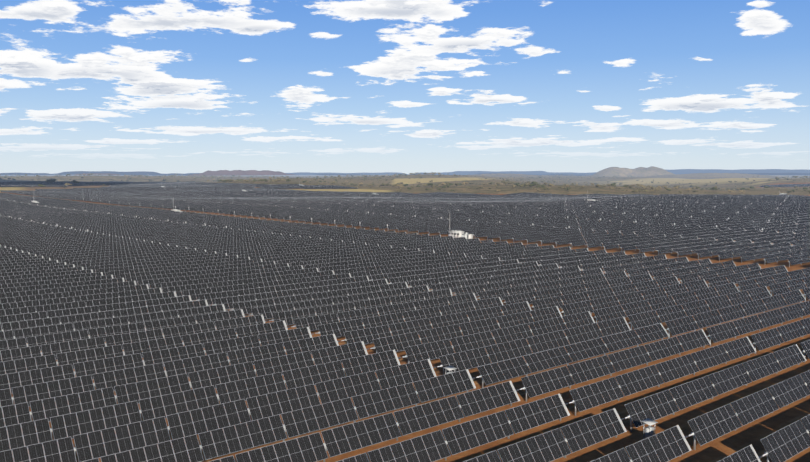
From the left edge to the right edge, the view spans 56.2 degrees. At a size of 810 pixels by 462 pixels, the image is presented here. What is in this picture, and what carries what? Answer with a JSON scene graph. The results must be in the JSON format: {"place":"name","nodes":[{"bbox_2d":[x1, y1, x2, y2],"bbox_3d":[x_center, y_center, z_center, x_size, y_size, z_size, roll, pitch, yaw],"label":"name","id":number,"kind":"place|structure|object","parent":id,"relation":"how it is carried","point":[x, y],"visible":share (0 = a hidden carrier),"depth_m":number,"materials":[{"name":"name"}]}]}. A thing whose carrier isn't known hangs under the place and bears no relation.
{"place":"outdoors","nodes":[
{"label":"outdoors","id":0,"kind":"place"},
{"bbox_2d":[74,173,119,174],"bbox_3d":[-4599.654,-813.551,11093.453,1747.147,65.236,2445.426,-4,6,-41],"label":"mesa","id":1,"kind":"structure","parent":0,"point":[98,173],"depth_m":10863.16,"materials":[{"name":"grey stone"}]},
{"bbox_2d":[186,170,293,175],"bbox_3d":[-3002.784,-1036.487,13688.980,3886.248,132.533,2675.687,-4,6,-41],"label":"mesa","id":2,"kind":"structure","parent":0,"point":[234,172],"depth_m":13160.20,"materials":[{"name":"grey stone"}]},
{"bbox_2d":[0,174,809,461],"bbox_3d":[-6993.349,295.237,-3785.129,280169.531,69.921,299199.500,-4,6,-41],"label":"ground","id":3,"kind":"structure","parent":0,"point":[754,433],"depth_m":98.42,"materials":[{"name":"brown soil"}]},
{"bbox_2d":[3,178,446,185],"bbox_3d":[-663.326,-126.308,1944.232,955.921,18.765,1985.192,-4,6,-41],"label":"field edge trees","id":4,"kind":"object","parent":3,"relation":"on","point":[75,181],"visible":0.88,"depth_m":1364.70,"materials":[{"name":"green plant"}]},
{"bbox_2d":[0,182,808,461],"bbox_3d":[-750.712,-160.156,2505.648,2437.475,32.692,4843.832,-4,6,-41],"label":"solar tracker motor","id":5,"kind":"object","parent":3,"relation":"on","point":[567,411],"visible":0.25,"depth_m":129.66,"materials":[{"name":"silver metal"}]},
{"bbox_2d":[0,172,809,193],"bbox_3d":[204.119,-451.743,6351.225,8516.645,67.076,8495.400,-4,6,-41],"label":"scrub trees","id":6,"kind":"object","parent":3,"relation":"on","point":[447,184],"visible":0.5,"depth_m":1516.70,"materials":[{"name":"green plant"}]},
{"bbox_2d":[4,187,805,461],"bbox_3d":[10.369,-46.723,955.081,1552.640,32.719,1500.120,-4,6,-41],"label":"tracker steel","id":7,"kind":"object","parent":3,"relation":"on","point":[689,435],"visible":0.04,"depth_m":99.50,"materials":[{"name":"grey metal"}]},
{"bbox_2d":[0,181,809,461],"bbox_3d":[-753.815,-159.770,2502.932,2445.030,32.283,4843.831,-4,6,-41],"label":"solar panels","id":8,"kind":"object","parent":7,"relation":"on","point":[52,289],"visible":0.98,"depth_m":119.49,"materials":[{"name":"black glass"}]},
{"bbox_2d":[443,366,456,380],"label":"combiner cabinet","id":9,"kind":"object","parent":3,"relation":"on","point":[449,368],"visible":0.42,"depth_m":86.88,"materials":[{"name":"white metal"}]},
{"bbox_2d":[448,230,472,238],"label":"inverter station","id":10,"kind":"object","parent":3,"relation":"on","point":[455,234],"visible":0.71,"depth_m":279.46,"materials":[{"name":"white paint"}]},
{"bbox_2d":[641,418,657,444],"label":"combiner cabinet","id":11,"kind":"object","parent":3,"relation":"on","point":[649,430],"visible":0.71,"depth_m":67.86,"materials":[{"name":"white metal"}]},
{"bbox_2d":[0,171,809,175],"bbox_3d":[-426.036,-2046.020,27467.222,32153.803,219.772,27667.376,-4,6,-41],"label":"ridge","id":12,"kind":"structure","parent":0,"point":[137,173],"depth_m":25455.35,"materials":[{"name":"grey stone"}]},
{"bbox_2d":[0,0,809,173],"label":"sky","id":13,"kind":"structure","parent":0,"point":[159,86],"materials":[{"name":"blue"}]},
{"bbox_2d":[53,169,809,174],"bbox_3d":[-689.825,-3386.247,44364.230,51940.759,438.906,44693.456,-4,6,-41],"label":"ridge","id":14,"kind":"structure","parent":0,"point":[682,171],"depth_m":41398.69,"materials":[{"name":"grey stone"}]},
{"bbox_2d":[473,173,541,176],"bbox_3d":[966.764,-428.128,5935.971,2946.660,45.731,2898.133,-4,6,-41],"label":"hill","id":15,"kind":"structure","parent":0,"point":[505,175],"depth_m":5601.43,"materials":[{"name":"grey stone"}]},
{"bbox_2d":[591,166,675,176],"bbox_3d":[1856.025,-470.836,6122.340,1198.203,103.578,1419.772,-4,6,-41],"label":"hill","id":16,"kind":"structure","parent":0,"point":[635,172],"depth_m":6068.00,"materials":[{"name":"grey stone"}]},
{"bbox_2d":[647,173,793,178],"bbox_3d":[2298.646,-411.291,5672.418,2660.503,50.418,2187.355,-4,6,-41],"label":"hill","id":17,"kind":"structure","parent":0,"point":[710,175],"depth_m":5303.87,"materials":[{"name":"grey stone"}]}
]}

